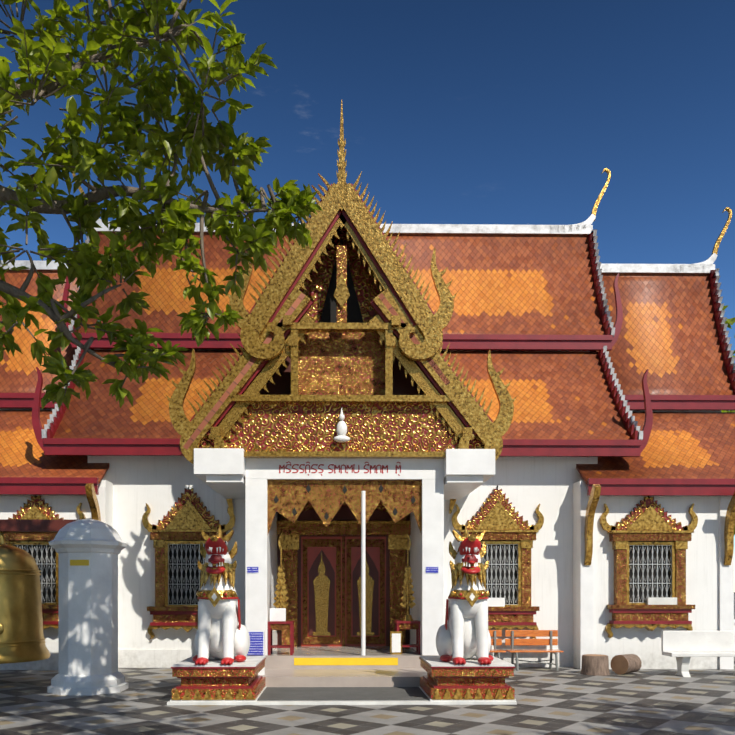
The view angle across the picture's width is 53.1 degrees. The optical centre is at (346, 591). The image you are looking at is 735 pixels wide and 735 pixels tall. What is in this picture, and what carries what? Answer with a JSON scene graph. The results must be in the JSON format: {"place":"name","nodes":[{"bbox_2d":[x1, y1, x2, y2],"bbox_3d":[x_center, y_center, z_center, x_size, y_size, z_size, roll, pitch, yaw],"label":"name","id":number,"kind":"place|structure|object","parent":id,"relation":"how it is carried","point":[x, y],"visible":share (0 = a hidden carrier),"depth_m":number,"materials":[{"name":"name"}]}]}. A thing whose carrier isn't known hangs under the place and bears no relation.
{"place":"outdoors","nodes":[
{"label":"outdoors","id":0,"kind":"place"},
{"bbox_2d":[0,519,75,531],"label":"bell frame","id":1,"kind":"object","parent":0,"point":[31,525],"depth_m":13.82,"materials":[{"name":"red wood"}]},
{"bbox_2d":[0,531,50,663],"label":"bell","id":2,"kind":"object","parent":1,"relation":"hanging from","point":[22,638],"visible":1,"depth_m":13.48,"materials":[{"name":"gold metal"}]},
{"bbox_2d":[0,0,322,409],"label":"tree","id":3,"kind":"object","parent":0,"point":[179,216],"depth_m":8.04,"materials":[{"name":"green plant"}]},
{"bbox_2d":[247,631,264,674],"bbox_3d":[-1.688,1.123,13.389,0.410,0.800,0.110,0,0,-1],"label":"notice sign","id":4,"kind":"object","parent":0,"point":[257,644],"visible":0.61,"depth_m":13.34,"materials":[{"name":"blue paint"}]},
{"bbox_2d":[0,168,731,273],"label":"hall ridge and finials","id":5,"kind":"structure","parent":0,"point":[707,266],"depth_m":20.26,"materials":[{"name":"white paint"}]},
{"bbox_2d":[0,592,734,734],"bbox_3d":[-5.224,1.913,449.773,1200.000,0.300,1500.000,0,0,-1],"label":"ground terrace","id":6,"kind":"structure","parent":0,"point":[564,701],"depth_m":10.76,"materials":[{"name":"grey tile"}]},
{"bbox_2d":[47,519,127,694],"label":"stone pillar","id":7,"kind":"structure","parent":6,"relation":"on","point":[88,551],"depth_m":12.64,"materials":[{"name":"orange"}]},
{"bbox_2d":[167,646,516,704],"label":"porch steps","id":8,"kind":"structure","parent":6,"relation":"on","point":[335,675],"depth_m":13.05,"materials":[{"name":"beige concrete"}]},
{"bbox_2d":[170,656,266,701],"bbox_3d":[-2.069,1.436,12.224,1.340,0.565,1.671,0,0,-1],"label":"lion pedestal","id":9,"kind":"object","parent":8,"relation":"on","point":[213,679],"visible":0.85,"depth_m":11.43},
{"bbox_2d":[192,525,249,664],"bbox_3d":[-2.069,0.026,12.210,0.915,2.274,1.668,0,0,-1],"label":"lion","id":10,"kind":"object","parent":9,"relation":"on","point":[222,633],"visible":1,"depth_m":11.65},
{"bbox_2d":[419,656,515,700],"bbox_3d":[1.971,1.436,12.272,1.340,0.565,1.671,0,0,-1],"label":"lion pedestal","id":11,"kind":"object","parent":8,"relation":"on","point":[472,679],"visible":1,"depth_m":11.48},
{"bbox_2d":[436,525,493,664],"bbox_3d":[1.971,0.026,12.258,0.915,2.274,1.668,0,0,-1],"label":"lion","id":12,"kind":"object","parent":11,"relation":"on","point":[463,634],"visible":0.98,"depth_m":11.70},
{"bbox_2d":[194,448,494,655],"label":"porch piers","id":13,"kind":"structure","parent":6,"relation":"on","point":[235,473],"depth_m":14.51,"materials":[{"name":"white paint"}]},
{"bbox_2d":[226,499,233,513],"bbox_3d":[-2.832,-2.332,16.901,0.492,1.100,0.120,0,0,-1],"label":"porch bracket","id":14,"kind":"object","parent":13,"relation":"attached to","point":[230,504],"visible":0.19,"depth_m":16.84,"materials":[{"name":"gold metal"}]},
{"bbox_2d":[183,293,304,448],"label":"trim","id":15,"kind":"structure","parent":13,"relation":"on","point":[232,386],"depth_m":14.26,"materials":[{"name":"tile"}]},
{"bbox_2d":[268,532,293,654],"bbox_3d":[-1.310,0.040,14.839,0.500,2.467,0.460,0,0,-1],"label":"offering stand","id":16,"kind":"object","parent":13,"relation":"on","point":[281,625],"visible":0.81,"depth_m":14.82,"materials":[{"name":"red paint"}]},
{"bbox_2d":[270,608,285,620],"bbox_3d":[-1.369,0.473,14.728,0.320,0.260,0.020,0,0,-1],"label":"box","id":17,"kind":"object","parent":16,"relation":"attached to","point":[277,614],"visible":1,"depth_m":14.72,"materials":[{"name":"white paint"}]},
{"bbox_2d":[279,461,400,475],"bbox_3d":[-0.119,-2.413,14.497,2.410,0.285,0.004,0,0,-1],"label":"sign lettering","id":18,"kind":"object","parent":13,"relation":"attached to","point":[335,466],"visible":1,"depth_m":14.49},
{"bbox_2d":[166,100,516,463],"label":"porch gable","id":19,"kind":"structure","parent":13,"relation":"on","point":[341,375],"depth_m":14.34,"materials":[{"name":"gold metal"}]},
{"bbox_2d":[247,567,437,572],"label":"wall signs","id":20,"kind":"object","parent":13,"relation":"attached to","point":[428,569],"visible":1,"depth_m":14.51,"materials":[{"name":"blue metal"}]},
{"bbox_2d":[268,480,421,534],"bbox_3d":[-0.027,-1.657,14.606,3.060,1.100,0.035,0,0,-1],"label":"decorative valance","id":21,"kind":"object","parent":13,"relation":"attached to","point":[327,499],"visible":0.96,"depth_m":14.59,"materials":[{"name":"gold metal"}]},
{"bbox_2d":[390,631,401,653],"bbox_3d":[1.010,1.043,14.814,0.240,0.460,0.045,0,0,-1],"label":"framed panel","id":22,"kind":"object","parent":13,"relation":"on","point":[395,642],"visible":1,"depth_m":14.79,"materials":[{"name":"gold paper"}]},
{"bbox_2d":[395,533,419,653],"bbox_3d":[1.267,0.040,15.069,0.500,2.467,0.460,0,0,-1],"label":"offering stand","id":23,"kind":"object","parent":13,"relation":"on","point":[407,622],"visible":0.98,"depth_m":15.05,"materials":[{"name":"red paint"}]},
{"bbox_2d":[378,293,449,394],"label":"trim","id":24,"kind":"structure","parent":13,"relation":"on","point":[390,308],"depth_m":14.30,"materials":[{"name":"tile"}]},
{"bbox_2d":[449,499,455,513],"bbox_3d":[2.622,-2.332,16.966,0.492,1.100,0.120,0,0,-1],"label":"porch bracket","id":25,"kind":"object","parent":13,"relation":"attached to","point":[452,503],"visible":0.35,"depth_m":16.90,"materials":[{"name":"gold metal"}]},
{"bbox_2d":[0,349,733,669],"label":"hall walls","id":26,"kind":"structure","parent":6,"relation":"on","point":[572,596],"depth_m":16.95,"materials":[{"name":"white paint"}]},
{"bbox_2d":[0,393,56,408],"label":"roof trim","id":27,"kind":"structure","parent":26,"relation":"attached to","point":[16,400],"depth_m":18.75,"materials":[{"name":"red paint"}]},
{"bbox_2d":[5,270,57,273],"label":"trim","id":28,"kind":"structure","parent":26,"relation":"attached to","point":[41,271],"depth_m":20.15,"materials":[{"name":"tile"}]},
{"bbox_2d":[2,495,85,628],"bbox_3d":[-6.908,-0.572,16.277,2.187,3.249,0.290,0,0,-1],"label":"wing window","id":29,"kind":"structure","parent":26,"relation":"attached to","point":[40,550],"depth_m":16.30,"materials":[{"name":"gold metal"}]},
{"bbox_2d":[0,274,93,392],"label":"tiled roof","id":30,"kind":"structure","parent":26,"relation":"on","point":[18,372],"depth_m":19.47,"materials":[{"name":"tile"}]},
{"bbox_2d":[0,477,98,494],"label":"roof fascia","id":31,"kind":"structure","parent":26,"relation":"attached to","point":[42,485],"depth_m":16.11,"materials":[{"name":"red paint"}]},
{"bbox_2d":[0,410,108,483],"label":"roof","id":32,"kind":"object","parent":26,"relation":"attached to","point":[22,453],"visible":0.38,"depth_m":17.12,"materials":[{"name":"tile"}]},
{"bbox_2d":[85,483,100,520],"bbox_3d":[-5.515,-1.451,16.047,0.140,1.739,0.681,0,0,-1],"label":"corner bracket","id":33,"kind":"object","parent":26,"relation":"attached to","point":[91,496],"visible":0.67,"depth_m":15.95,"materials":[{"name":"gold metal"}]},
{"bbox_2d":[142,488,234,638],"bbox_3d":[-3.614,-0.672,16.816,2.127,3.549,0.290,0,0,-1],"label":"nave window","id":34,"kind":"structure","parent":26,"relation":"attached to","point":[176,537],"depth_m":16.83,"materials":[{"name":"gold metal"}]},
{"bbox_2d":[78,234,604,334],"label":"tiled roof","id":35,"kind":"structure","parent":26,"relation":"on","point":[522,285],"depth_m":19.77,"materials":[{"name":"tile"}]},
{"bbox_2d":[32,346,652,456],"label":"roof trim","id":36,"kind":"structure","parent":26,"relation":"attached to","point":[50,445],"depth_m":16.53,"materials":[{"name":"red paint"}]},
{"bbox_2d":[53,350,631,439],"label":"tiled roof","id":37,"kind":"structure","parent":36,"relation":"attached to","point":[563,395],"depth_m":17.87,"materials":[{"name":"tile"}]},
{"bbox_2d":[62,229,622,350],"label":"roof trim","id":38,"kind":"structure","parent":26,"relation":"attached to","point":[609,339],"depth_m":18.84,"materials":[{"name":"red paint"}]},
{"bbox_2d":[98,232,587,236],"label":"trim","id":39,"kind":"structure","parent":26,"relation":"on","point":[519,235],"depth_m":20.30,"materials":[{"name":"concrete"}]},
{"bbox_2d":[277,500,410,646],"bbox_3d":[-0.054,-0.467,16.879,3.500,3.480,0.250,0,0,-1],"label":"door surround","id":40,"kind":"object","parent":26,"relation":"attached to","point":[321,563],"visible":0.69,"depth_m":16.93,"materials":[{"name":"red wood"}]},
{"bbox_2d":[452,485,543,638],"bbox_3d":[3.506,-0.672,16.901,2.127,3.549,0.290,0,0,-1],"label":"nave window","id":41,"kind":"structure","parent":26,"relation":"attached to","point":[509,537],"depth_m":16.92,"materials":[{"name":"gold metal"}]},
{"bbox_2d":[584,484,600,564],"bbox_3d":[5.425,-1.451,16.178,0.140,1.739,0.681,0,0,-1],"label":"corner bracket","id":42,"kind":"object","parent":26,"relation":"attached to","point":[594,497],"visible":1,"depth_m":16.31,"materials":[{"name":"gold metal"}]},
{"bbox_2d":[600,496,697,637],"bbox_3d":[6.811,-0.572,16.441,2.187,3.249,0.290,0,0,-1],"label":"wing window","id":43,"kind":"structure","parent":26,"relation":"attached to","point":[649,538],"depth_m":16.43,"materials":[{"name":"gold metal"}]},
{"bbox_2d":[576,412,734,484],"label":"tiled roof","id":44,"kind":"structure","parent":26,"relation":"attached to","point":[690,445],"depth_m":17.55,"materials":[{"name":"tile"}]},
{"bbox_2d":[601,273,709,276],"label":"roof ridge","id":45,"kind":"structure","parent":26,"relation":"attached to","point":[654,275],"depth_m":20.36,"materials":[{"name":"tile"}]},
{"bbox_2d":[587,478,734,495],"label":"wing trim","id":46,"kind":"structure","parent":26,"relation":"attached to","point":[658,487],"depth_m":16.27,"materials":[{"name":"red paint"}]},
{"bbox_2d":[590,277,734,394],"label":"tiled roof","id":47,"kind":"structure","parent":26,"relation":"on","point":[668,337],"depth_m":19.85,"materials":[{"name":"tile"}]},
{"bbox_2d":[625,268,734,410],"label":"wing trim","id":48,"kind":"structure","parent":26,"relation":"attached to","point":[692,402],"depth_m":18.96,"materials":[{"name":"red paint"}]},
{"bbox_2d":[724,491,734,564],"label":"eave bracket","id":49,"kind":"object","parent":26,"relation":"attached to","point":[729,531],"visible":1,"depth_m":16.38,"materials":[{"name":"gold metal"}]},
{"bbox_2d":[489,630,505,658],"bbox_3d":[2.925,1.329,16.504,1.250,0.882,0.579,0,0,-1],"label":"bench","id":50,"kind":"object","parent":6,"relation":"on","point":[495,634],"visible":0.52,"depth_m":16.73,"materials":[{"name":"orange wood"}]},
{"bbox_2d":[505,630,563,670],"bbox_3d":[4.230,1.329,16.520,1.200,0.882,0.579,0,0,-1],"label":"bench","id":51,"kind":"object","parent":6,"relation":"on","point":[512,641],"visible":0.96,"depth_m":16.74,"materials":[{"name":"orange wood"}]},
{"bbox_2d":[580,654,609,675],"bbox_3d":[5.291,1.563,15.617,0.585,0.401,0.600,0,0,-1],"label":"log stump","id":52,"kind":"object","parent":6,"relation":"on","point":[595,664],"visible":1,"depth_m":15.39,"materials":[{"name":"brown wood"}]},
{"bbox_2d":[611,654,641,674],"bbox_3d":[5.971,1.553,15.661,0.538,0.420,0.410,0,0,-39],"label":"lying log","id":53,"kind":"object","parent":6,"relation":"on","point":[625,664],"visible":1,"depth_m":15.51,"materials":[{"name":"brown wood"}]},
{"bbox_2d":[661,631,734,676],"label":"stone bench","id":54,"kind":"object","parent":6,"relation":"on","point":[683,647],"visible":1,"depth_m":15.40,"materials":[{"name":"stone"}]},
{"bbox_2d":[721,305,734,534],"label":"tree","id":55,"kind":"object","parent":6,"relation":"on","point":[731,321],"depth_m":24.14,"materials":[{"name":"green plant"}]},
{"bbox_2d":[0,0,734,591],"label":"sky","id":56,"kind":"structure","parent":0,"point":[501,112],"materials":[{"name":"blue"}]}
]}

